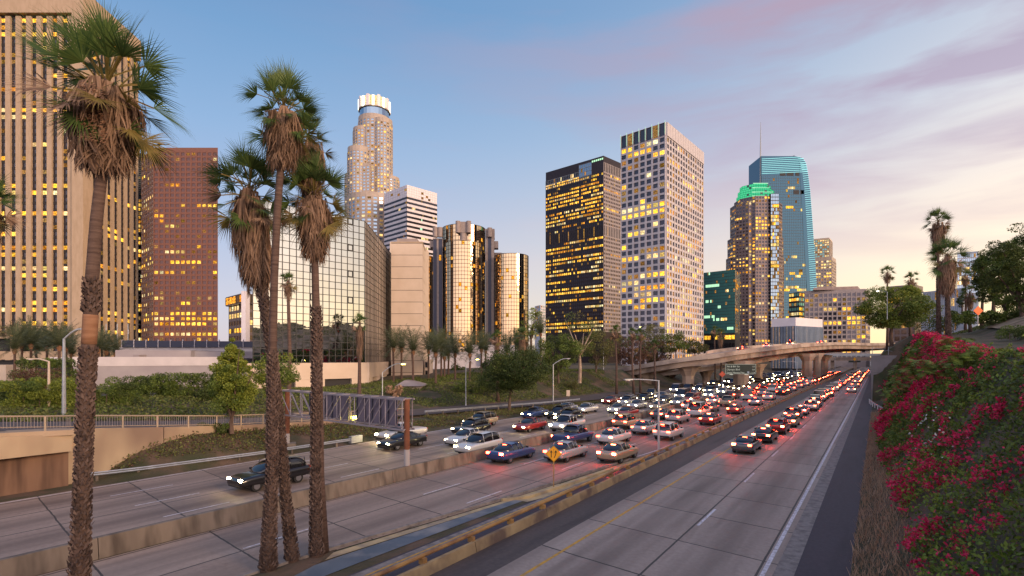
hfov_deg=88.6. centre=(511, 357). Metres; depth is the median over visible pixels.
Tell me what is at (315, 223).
fan palm
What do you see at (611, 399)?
car
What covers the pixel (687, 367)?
viaduct
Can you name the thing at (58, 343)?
date palm
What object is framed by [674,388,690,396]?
car
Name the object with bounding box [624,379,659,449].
street lamp
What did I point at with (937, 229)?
fan palm
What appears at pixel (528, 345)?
tree
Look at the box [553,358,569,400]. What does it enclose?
street lamp
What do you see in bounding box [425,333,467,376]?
date palm
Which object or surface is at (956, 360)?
sapling
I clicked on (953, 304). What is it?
office block
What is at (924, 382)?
blossoms
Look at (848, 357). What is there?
bridge
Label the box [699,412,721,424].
car
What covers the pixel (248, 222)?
fan palm
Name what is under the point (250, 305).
window
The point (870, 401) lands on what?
guard rail
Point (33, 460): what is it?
road bridge
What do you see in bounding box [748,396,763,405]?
car
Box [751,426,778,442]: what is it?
car
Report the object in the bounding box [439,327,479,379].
date palm
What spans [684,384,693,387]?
car
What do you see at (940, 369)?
sapling
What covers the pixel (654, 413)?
car
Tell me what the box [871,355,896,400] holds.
retaining wall
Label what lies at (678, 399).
car
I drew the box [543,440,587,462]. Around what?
car
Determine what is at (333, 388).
ivy
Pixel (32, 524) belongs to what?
road
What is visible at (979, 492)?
leaves
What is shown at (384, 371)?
street lamp
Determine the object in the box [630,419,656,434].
car
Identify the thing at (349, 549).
painted paving
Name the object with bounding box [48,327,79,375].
date palm
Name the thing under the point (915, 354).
sapling
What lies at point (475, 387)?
bush
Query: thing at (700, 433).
road marking
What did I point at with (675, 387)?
car
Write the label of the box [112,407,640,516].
road marking
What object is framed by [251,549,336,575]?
soil
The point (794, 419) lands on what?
car
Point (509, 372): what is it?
tree
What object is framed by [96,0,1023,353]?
sky
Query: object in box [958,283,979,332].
fan palm
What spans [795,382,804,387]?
car
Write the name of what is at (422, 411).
ramp road
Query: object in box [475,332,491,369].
date palm
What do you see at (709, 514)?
road marking
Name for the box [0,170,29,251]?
fan palm
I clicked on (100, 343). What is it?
date palm
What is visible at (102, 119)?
fan palm
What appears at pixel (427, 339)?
date palm
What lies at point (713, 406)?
car
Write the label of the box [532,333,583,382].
tree
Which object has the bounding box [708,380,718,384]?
car
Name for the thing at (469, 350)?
date palm
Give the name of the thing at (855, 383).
car
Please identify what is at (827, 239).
window
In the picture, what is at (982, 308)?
fan palm
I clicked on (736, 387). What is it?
car
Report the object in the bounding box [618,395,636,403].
car
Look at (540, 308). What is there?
office block
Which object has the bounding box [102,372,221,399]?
hedge
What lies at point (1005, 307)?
tree
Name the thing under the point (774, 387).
car
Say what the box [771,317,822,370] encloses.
building
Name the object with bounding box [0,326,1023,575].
ground
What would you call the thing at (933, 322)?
bush
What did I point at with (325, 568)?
painted paving
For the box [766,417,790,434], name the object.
car
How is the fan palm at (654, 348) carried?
on the ground at (986, 334)
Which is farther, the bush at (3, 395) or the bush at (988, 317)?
the bush at (988, 317)
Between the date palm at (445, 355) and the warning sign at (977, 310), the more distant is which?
the date palm at (445, 355)
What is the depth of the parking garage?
130.00 m
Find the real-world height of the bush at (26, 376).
3.313 m
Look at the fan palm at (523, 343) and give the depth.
109.69 m
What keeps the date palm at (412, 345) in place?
on the ground at (986, 334)
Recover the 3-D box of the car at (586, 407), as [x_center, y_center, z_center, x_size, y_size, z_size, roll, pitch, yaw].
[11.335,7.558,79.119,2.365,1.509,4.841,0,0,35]
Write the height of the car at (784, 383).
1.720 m
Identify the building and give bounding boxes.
[242,202,390,387]
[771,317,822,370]
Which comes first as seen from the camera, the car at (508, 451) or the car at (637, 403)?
the car at (508, 451)
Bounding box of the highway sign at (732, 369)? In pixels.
[722,364,755,374]
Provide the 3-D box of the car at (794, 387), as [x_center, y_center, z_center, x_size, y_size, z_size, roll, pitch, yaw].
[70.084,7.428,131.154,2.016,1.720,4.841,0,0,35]
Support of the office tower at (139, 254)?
on the ground at (986, 334)
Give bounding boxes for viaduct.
[618,342,894,385]
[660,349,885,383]
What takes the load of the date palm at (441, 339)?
on the ground at (986, 334)
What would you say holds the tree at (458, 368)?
on the ground at (986, 334)
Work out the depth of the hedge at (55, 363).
77.79 m
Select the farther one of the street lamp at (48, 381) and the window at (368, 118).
the window at (368, 118)
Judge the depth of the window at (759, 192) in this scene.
601.91 m
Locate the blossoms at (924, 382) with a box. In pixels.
[870,330,1023,574]
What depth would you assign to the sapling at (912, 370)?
48.68 m
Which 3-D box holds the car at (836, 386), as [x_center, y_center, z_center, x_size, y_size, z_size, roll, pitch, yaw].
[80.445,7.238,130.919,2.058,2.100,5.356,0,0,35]
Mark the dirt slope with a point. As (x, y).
(1019, 320)
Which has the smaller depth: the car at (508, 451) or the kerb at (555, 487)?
the kerb at (555, 487)
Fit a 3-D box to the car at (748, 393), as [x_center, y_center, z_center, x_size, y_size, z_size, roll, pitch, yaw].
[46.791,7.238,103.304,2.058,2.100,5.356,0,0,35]
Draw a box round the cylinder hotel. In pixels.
[429,221,528,358]
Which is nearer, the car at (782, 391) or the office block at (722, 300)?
the car at (782, 391)
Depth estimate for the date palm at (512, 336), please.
139.75 m
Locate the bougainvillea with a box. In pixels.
[874,332,1023,575]
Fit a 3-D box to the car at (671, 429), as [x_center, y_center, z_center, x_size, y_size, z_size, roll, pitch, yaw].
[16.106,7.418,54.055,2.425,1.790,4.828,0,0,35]
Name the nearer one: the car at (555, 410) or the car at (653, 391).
the car at (555, 410)
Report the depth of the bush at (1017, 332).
60.19 m
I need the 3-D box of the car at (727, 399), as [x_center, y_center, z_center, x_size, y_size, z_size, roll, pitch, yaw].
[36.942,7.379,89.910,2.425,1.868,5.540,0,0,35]
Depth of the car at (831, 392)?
110.02 m
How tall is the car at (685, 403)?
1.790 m
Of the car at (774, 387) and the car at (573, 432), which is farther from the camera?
the car at (774, 387)
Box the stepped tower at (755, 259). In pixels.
[726,183,783,361]
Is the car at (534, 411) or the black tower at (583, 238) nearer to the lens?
the car at (534, 411)
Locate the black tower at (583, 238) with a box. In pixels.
[546,156,620,362]
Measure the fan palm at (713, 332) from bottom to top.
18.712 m
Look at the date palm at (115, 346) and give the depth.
115.72 m
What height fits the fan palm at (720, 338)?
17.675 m
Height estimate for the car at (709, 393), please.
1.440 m
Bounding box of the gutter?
[772,373,870,575]
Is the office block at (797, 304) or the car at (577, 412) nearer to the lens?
the car at (577, 412)
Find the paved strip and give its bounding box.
[351,457,648,575]
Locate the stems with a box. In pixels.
[889,342,1022,574]
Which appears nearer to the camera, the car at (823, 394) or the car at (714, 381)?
the car at (823, 394)
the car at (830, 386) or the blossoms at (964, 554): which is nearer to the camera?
the blossoms at (964, 554)
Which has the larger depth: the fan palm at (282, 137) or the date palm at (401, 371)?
the date palm at (401, 371)
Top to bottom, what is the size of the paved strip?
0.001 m
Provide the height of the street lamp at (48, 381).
5.119 m
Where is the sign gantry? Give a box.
[281,389,414,465]
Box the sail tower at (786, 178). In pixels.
[749,125,816,317]
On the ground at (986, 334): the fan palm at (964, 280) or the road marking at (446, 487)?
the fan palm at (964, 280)
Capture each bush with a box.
[0,380,23,403]
[8,368,68,392]
[196,422,234,435]
[453,380,499,392]
[562,381,577,388]
[911,314,959,332]
[951,309,1019,325]
[995,324,1023,339]
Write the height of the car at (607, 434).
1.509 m
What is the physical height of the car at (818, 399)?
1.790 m
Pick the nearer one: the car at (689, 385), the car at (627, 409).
the car at (627, 409)
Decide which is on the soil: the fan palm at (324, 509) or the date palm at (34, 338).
the fan palm at (324, 509)
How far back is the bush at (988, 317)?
87.34 m
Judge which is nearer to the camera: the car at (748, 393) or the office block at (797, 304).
the car at (748, 393)
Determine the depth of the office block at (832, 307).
456.37 m
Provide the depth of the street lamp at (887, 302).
109.93 m
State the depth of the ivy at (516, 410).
51.42 m
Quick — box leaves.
[885,334,1023,575]
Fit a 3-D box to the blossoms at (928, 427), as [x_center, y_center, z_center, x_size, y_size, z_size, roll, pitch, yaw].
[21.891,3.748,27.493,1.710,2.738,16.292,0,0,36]
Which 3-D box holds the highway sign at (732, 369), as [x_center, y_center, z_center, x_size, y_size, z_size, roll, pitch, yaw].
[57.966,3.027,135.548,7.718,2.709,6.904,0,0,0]
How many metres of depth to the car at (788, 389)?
120.41 m
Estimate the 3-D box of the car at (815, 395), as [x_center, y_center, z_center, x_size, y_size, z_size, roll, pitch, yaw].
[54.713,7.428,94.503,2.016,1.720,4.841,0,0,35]
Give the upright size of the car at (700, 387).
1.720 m
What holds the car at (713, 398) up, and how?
on the road at (220, 552)
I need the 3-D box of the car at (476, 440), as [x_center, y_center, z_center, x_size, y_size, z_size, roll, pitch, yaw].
[-2.843,7.418,45.861,2.425,1.790,4.828,0,0,35]
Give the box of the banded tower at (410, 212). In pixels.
[384,185,436,255]
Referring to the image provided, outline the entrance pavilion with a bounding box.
[396,380,425,389]
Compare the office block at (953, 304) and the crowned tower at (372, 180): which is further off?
the crowned tower at (372, 180)
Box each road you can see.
[0,367,834,558]
[0,389,666,430]
[39,367,852,575]
[348,435,699,575]
[487,362,870,575]
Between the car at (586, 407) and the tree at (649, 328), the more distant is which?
the tree at (649, 328)
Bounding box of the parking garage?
[0,336,75,380]
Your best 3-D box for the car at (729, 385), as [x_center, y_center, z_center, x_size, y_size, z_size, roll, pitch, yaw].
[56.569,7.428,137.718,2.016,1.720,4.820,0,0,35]
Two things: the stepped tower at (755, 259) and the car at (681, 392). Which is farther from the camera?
the stepped tower at (755, 259)
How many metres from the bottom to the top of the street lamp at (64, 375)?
7.431 m
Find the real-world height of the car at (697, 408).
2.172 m
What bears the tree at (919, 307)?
on the ground at (986, 334)
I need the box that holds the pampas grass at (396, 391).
[385,384,402,396]
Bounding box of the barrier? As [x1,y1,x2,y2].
[371,376,835,575]
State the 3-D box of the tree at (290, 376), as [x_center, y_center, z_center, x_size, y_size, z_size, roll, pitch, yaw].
[-22.688,2.763,49.938,4.864,7.420,4.968,0,0,-18]
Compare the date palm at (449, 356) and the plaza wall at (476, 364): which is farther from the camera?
the plaza wall at (476, 364)
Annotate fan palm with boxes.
[0,0,195,575]
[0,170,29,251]
[191,137,299,563]
[236,55,327,572]
[265,140,352,557]
[278,270,298,388]
[292,104,338,553]
[351,313,368,393]
[489,329,504,401]
[513,325,530,367]
[608,323,622,393]
[626,327,638,394]
[637,327,646,392]
[650,338,659,388]
[710,325,717,379]
[714,327,725,382]
[880,265,895,350]
[902,271,920,335]
[921,206,953,334]
[925,234,975,337]
[958,268,971,331]
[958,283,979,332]
[969,256,987,328]
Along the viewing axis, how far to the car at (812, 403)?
80.78 m
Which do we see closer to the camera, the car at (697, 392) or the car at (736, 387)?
the car at (697, 392)
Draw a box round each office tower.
[0,0,140,356]
[138,154,145,340]
[141,148,217,340]
[814,238,835,286]
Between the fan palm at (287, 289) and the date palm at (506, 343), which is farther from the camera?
the date palm at (506, 343)
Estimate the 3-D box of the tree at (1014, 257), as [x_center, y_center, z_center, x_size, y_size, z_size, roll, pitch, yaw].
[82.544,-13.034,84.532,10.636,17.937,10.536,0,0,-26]
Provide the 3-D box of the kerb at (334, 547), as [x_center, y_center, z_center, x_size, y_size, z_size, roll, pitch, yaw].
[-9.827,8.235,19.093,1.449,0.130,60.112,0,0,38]
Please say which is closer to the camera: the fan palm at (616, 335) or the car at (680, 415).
the car at (680, 415)
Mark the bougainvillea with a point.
(961, 395)
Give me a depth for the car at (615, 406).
78.08 m
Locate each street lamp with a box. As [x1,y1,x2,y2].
[26,358,50,405]
[61,328,81,414]
[382,363,406,426]
[465,359,478,405]
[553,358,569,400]
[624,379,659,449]
[876,290,887,318]
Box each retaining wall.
[68,419,352,483]
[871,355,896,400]
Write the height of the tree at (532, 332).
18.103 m
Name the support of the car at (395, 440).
on the road at (32, 524)
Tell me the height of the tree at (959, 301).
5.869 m
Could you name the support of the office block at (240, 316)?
on the ground at (986, 334)
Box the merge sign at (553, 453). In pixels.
[546,446,561,486]
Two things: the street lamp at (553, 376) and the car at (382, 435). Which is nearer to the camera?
the car at (382, 435)
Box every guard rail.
[91,435,362,480]
[426,398,579,415]
[869,399,884,409]
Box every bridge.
[0,428,73,495]
[828,354,880,369]
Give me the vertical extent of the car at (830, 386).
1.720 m
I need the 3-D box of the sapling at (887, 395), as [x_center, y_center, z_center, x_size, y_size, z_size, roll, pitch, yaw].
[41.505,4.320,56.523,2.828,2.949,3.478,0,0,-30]
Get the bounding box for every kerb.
[238,459,627,575]
[501,468,612,500]
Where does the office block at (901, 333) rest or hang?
on the ground at (986, 334)
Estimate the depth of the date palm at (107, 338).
109.81 m
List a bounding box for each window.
[2,19,134,356]
[142,153,216,340]
[250,305,251,339]
[347,118,396,239]
[546,158,619,332]
[622,123,702,364]
[628,134,631,146]
[653,125,657,138]
[729,184,781,344]
[805,293,864,351]
[814,239,835,285]
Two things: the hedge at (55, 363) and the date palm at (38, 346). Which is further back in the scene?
the date palm at (38, 346)
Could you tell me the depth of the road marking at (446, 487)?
32.23 m
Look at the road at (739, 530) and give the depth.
27.21 m
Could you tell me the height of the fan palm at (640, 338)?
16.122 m
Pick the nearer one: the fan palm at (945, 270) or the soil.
the soil
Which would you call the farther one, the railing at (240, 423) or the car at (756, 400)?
the car at (756, 400)
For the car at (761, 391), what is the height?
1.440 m
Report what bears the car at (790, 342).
on the viaduct at (687, 367)
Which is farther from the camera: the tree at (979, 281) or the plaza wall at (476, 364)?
the plaza wall at (476, 364)
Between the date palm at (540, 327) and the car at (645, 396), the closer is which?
the car at (645, 396)
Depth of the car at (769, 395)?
101.94 m
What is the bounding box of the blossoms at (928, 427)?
[908,395,953,457]
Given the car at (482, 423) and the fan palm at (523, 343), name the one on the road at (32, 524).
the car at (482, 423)
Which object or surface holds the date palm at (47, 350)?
on the ground at (986, 334)
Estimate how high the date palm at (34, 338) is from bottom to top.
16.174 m
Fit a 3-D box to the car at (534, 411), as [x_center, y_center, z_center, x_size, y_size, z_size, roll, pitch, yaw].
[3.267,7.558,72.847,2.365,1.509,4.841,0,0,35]
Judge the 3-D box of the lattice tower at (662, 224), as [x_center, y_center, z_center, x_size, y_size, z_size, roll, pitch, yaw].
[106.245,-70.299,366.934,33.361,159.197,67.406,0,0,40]
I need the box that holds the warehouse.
[72,350,251,386]
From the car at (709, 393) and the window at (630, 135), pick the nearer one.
the car at (709, 393)
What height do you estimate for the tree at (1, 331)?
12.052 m
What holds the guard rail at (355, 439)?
on the ground at (986, 334)
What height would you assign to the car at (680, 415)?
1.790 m
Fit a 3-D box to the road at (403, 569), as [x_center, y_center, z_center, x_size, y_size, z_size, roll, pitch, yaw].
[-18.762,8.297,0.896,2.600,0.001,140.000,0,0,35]
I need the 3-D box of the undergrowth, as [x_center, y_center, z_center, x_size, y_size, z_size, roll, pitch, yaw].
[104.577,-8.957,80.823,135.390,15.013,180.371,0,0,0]
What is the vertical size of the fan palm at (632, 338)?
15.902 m
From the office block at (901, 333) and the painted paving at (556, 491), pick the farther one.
the office block at (901, 333)
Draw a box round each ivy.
[0,369,629,421]
[111,401,600,471]
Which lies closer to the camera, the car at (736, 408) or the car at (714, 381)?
the car at (736, 408)
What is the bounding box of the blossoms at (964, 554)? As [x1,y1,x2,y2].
[891,342,1023,575]
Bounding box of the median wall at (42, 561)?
[0,366,840,575]
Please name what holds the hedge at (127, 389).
on the ground at (986, 334)
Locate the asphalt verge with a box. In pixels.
[430,361,870,575]
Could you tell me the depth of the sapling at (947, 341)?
44.55 m
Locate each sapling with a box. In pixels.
[877,387,902,402]
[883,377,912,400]
[886,365,918,381]
[897,358,933,385]
[903,346,930,359]
[908,356,957,383]
[934,333,975,351]
[936,345,984,378]
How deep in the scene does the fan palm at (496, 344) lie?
94.73 m
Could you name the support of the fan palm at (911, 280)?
on the ground at (986, 334)
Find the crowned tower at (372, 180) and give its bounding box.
[344,93,399,242]
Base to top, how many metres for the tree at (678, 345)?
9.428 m
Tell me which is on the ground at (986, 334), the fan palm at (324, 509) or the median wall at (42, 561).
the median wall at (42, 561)
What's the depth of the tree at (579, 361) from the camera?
119.68 m
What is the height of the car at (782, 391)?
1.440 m
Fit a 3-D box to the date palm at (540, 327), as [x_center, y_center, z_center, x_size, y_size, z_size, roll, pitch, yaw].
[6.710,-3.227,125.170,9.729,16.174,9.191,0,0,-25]
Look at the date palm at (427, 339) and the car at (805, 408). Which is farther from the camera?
the date palm at (427, 339)
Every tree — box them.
[0,320,39,335]
[25,327,56,350]
[206,337,258,433]
[247,349,300,404]
[449,363,464,369]
[469,344,551,411]
[515,344,542,365]
[520,308,542,352]
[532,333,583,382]
[557,311,603,382]
[580,329,619,372]
[610,333,653,366]
[635,324,666,351]
[636,339,672,362]
[658,331,689,357]
[682,339,709,355]
[852,284,944,346]
[956,288,967,314]
[965,248,1013,310]
[980,222,1023,316]
[987,273,1022,314]
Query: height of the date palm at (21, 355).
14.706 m
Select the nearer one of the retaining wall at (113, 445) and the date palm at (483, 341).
the retaining wall at (113, 445)
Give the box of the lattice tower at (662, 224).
[620,122,703,365]
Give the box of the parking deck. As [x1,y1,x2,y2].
[119,340,251,350]
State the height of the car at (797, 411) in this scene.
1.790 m
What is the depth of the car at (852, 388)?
124.32 m
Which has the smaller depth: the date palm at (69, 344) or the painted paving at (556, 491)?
the painted paving at (556, 491)
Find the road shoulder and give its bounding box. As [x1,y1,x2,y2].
[794,377,871,575]
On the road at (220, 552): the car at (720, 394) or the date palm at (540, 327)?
the car at (720, 394)
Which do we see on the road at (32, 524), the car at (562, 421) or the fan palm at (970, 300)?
the car at (562, 421)
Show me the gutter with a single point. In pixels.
(788, 563)
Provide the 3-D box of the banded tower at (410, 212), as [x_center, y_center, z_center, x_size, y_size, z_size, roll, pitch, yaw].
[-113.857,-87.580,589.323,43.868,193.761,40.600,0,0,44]
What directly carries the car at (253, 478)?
on the road at (32, 524)
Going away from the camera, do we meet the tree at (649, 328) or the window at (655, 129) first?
the tree at (649, 328)
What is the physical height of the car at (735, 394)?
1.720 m
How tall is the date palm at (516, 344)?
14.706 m
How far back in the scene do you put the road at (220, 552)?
29.03 m
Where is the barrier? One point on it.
(443, 561)
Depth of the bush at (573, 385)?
117.52 m
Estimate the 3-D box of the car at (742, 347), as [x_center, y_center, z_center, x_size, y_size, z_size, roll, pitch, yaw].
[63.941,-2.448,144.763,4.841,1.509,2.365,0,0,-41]
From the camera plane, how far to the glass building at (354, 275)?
101.21 m
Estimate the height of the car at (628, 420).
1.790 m
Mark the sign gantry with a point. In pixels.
(377, 409)
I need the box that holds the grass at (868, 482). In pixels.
[846,410,920,575]
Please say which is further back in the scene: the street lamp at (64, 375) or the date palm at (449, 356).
the date palm at (449, 356)
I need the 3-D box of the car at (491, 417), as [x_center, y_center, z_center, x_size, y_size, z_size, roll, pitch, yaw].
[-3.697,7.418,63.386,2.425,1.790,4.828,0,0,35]
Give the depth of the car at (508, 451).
41.42 m
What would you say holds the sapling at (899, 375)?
on the ground at (986, 334)
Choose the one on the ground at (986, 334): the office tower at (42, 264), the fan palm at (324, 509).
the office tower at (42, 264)
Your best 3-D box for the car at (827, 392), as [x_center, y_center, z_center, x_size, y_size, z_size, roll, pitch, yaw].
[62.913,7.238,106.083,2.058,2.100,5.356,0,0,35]
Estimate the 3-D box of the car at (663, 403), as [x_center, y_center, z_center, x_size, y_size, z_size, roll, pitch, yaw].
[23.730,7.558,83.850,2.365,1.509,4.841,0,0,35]
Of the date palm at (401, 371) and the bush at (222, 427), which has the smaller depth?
the bush at (222, 427)
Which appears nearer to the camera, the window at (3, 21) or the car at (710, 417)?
the car at (710, 417)
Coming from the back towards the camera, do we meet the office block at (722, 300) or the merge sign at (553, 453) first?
the office block at (722, 300)
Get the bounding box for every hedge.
[0,377,94,408]
[7,357,77,388]
[68,381,143,404]
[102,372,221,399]
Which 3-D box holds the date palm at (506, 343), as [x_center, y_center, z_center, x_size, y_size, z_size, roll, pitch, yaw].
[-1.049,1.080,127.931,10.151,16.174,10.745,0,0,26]
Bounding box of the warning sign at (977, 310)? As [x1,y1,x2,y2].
[973,306,982,324]
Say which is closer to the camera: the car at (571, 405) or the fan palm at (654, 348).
the car at (571, 405)
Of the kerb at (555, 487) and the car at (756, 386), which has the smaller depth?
the kerb at (555, 487)
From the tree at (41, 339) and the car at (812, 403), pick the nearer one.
the car at (812, 403)
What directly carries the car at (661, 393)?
on the road at (32, 524)
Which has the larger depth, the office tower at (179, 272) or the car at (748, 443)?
the office tower at (179, 272)
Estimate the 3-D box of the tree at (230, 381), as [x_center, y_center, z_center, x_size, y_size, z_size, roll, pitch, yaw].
[-23.369,2.355,44.083,3.958,8.125,4.040,0,0,-33]
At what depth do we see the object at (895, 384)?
52.99 m
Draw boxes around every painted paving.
[295,500,520,575]
[323,484,557,560]
[518,446,676,501]
[647,438,693,457]
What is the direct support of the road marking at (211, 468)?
on the road at (32, 524)
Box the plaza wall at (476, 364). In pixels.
[431,352,514,368]
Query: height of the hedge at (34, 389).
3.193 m
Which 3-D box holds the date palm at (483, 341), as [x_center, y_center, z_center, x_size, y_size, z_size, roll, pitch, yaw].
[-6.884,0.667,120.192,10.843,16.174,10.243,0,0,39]
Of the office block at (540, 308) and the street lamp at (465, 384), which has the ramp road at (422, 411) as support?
the street lamp at (465, 384)
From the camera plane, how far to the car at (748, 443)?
45.24 m
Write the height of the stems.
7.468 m
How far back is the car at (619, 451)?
41.35 m
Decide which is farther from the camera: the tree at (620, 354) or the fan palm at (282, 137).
the tree at (620, 354)
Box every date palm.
[0,315,54,368]
[0,318,47,379]
[0,320,54,369]
[5,330,56,371]
[23,316,80,368]
[28,322,53,371]
[37,323,81,369]
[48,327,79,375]
[68,325,129,356]
[80,325,130,356]
[101,331,139,356]
[368,325,416,382]
[378,323,421,379]
[386,326,438,379]
[409,325,442,377]
[414,327,458,383]
[417,324,456,375]
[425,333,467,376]
[432,334,463,374]
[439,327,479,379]
[451,330,491,380]
[461,327,500,374]
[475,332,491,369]
[491,329,517,353]
[502,330,533,351]
[504,327,528,349]
[520,311,559,364]
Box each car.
[227,454,310,491]
[375,422,427,439]
[377,431,426,449]
[444,428,480,444]
[451,417,490,432]
[454,430,502,453]
[469,411,497,424]
[486,441,534,463]
[513,417,546,431]
[521,406,548,417]
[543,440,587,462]
[545,405,570,418]
[549,414,585,431]
[551,424,594,442]
[554,408,582,420]
[560,402,577,407]
[577,402,598,413]
[596,427,631,443]
[596,441,638,463]
[601,395,620,403]
[608,402,629,412]
[612,413,639,428]
[615,406,638,415]
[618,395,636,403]
[628,399,647,408]
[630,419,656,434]
[637,392,652,401]
[647,388,657,396]
[650,400,669,409]
[650,408,668,419]
[653,421,683,440]
[654,391,670,398]
[656,394,672,401]
[665,409,690,423]
[670,383,683,392]
[670,396,685,404]
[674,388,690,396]
[681,399,695,409]
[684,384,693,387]
[685,392,699,398]
[687,401,710,415]
[691,389,700,395]
[693,384,704,391]
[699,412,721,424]
[703,385,716,392]
[704,390,716,396]
[706,395,721,403]
[706,402,719,411]
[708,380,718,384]
[716,392,728,398]
[717,387,728,391]
[719,395,736,405]
[722,382,732,389]
[726,403,744,413]
[727,390,739,398]
[731,434,761,453]
[733,385,743,389]
[737,346,749,349]
[741,389,756,399]
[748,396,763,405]
[749,383,760,390]
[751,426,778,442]
[757,389,768,394]
[760,383,768,388]
[762,392,775,399]
[763,343,772,346]
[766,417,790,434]
[767,384,778,391]
[776,388,787,394]
[781,381,789,385]
[781,386,791,393]
[781,414,800,427]
[784,406,803,418]
[787,340,796,344]
[788,384,797,390]
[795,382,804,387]
[795,404,810,415]
[804,399,819,410]
[806,377,814,383]
[808,396,822,407]
[810,394,822,401]
[813,390,826,401]
[817,388,829,398]
[825,385,834,391]
[828,389,834,396]
[830,382,839,390]
[847,386,856,392]
[851,381,859,386]
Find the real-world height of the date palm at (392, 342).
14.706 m
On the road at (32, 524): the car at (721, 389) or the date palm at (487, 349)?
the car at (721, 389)
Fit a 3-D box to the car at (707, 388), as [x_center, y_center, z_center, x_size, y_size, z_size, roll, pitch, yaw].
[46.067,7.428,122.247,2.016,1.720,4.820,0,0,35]
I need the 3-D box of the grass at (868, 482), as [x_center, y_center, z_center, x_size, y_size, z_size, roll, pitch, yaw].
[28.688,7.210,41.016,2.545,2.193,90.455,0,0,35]
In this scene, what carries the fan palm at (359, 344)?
on the ground at (986, 334)
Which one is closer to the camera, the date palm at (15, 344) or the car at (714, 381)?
the date palm at (15, 344)
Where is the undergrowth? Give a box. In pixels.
[952,320,1002,333]
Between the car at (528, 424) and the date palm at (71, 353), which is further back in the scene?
the date palm at (71, 353)
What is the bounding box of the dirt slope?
[986,316,1023,328]
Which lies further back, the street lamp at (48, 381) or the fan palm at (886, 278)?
the fan palm at (886, 278)
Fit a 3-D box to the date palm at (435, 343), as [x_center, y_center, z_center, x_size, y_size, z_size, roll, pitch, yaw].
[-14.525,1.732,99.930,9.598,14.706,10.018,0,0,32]
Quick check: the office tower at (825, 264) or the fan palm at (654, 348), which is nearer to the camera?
the fan palm at (654, 348)
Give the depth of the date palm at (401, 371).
111.79 m
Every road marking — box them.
[0,403,601,503]
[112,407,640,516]
[243,403,748,548]
[364,486,575,575]
[520,369,858,575]
[629,382,820,458]
[697,377,856,525]
[759,371,870,575]
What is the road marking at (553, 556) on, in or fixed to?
on the road at (739, 530)
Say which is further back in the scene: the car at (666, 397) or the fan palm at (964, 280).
the fan palm at (964, 280)
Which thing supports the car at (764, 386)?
on the road at (220, 552)
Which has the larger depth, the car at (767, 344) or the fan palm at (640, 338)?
the car at (767, 344)
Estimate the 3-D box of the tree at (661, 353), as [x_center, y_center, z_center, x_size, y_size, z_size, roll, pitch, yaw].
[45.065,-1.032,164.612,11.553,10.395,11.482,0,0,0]
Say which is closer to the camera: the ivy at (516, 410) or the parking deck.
the ivy at (516, 410)
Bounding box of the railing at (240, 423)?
[0,408,403,430]
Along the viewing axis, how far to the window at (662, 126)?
345.65 m
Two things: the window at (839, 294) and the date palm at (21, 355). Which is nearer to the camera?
the date palm at (21, 355)
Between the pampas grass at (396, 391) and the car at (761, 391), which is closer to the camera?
the pampas grass at (396, 391)
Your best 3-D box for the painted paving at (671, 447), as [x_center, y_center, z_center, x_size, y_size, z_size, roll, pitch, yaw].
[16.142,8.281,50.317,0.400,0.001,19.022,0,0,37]
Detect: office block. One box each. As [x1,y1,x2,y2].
[225,291,251,340]
[390,239,428,358]
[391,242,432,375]
[535,305,545,360]
[704,269,739,352]
[789,292,804,317]
[805,286,869,366]
[888,285,923,342]
[921,251,978,333]

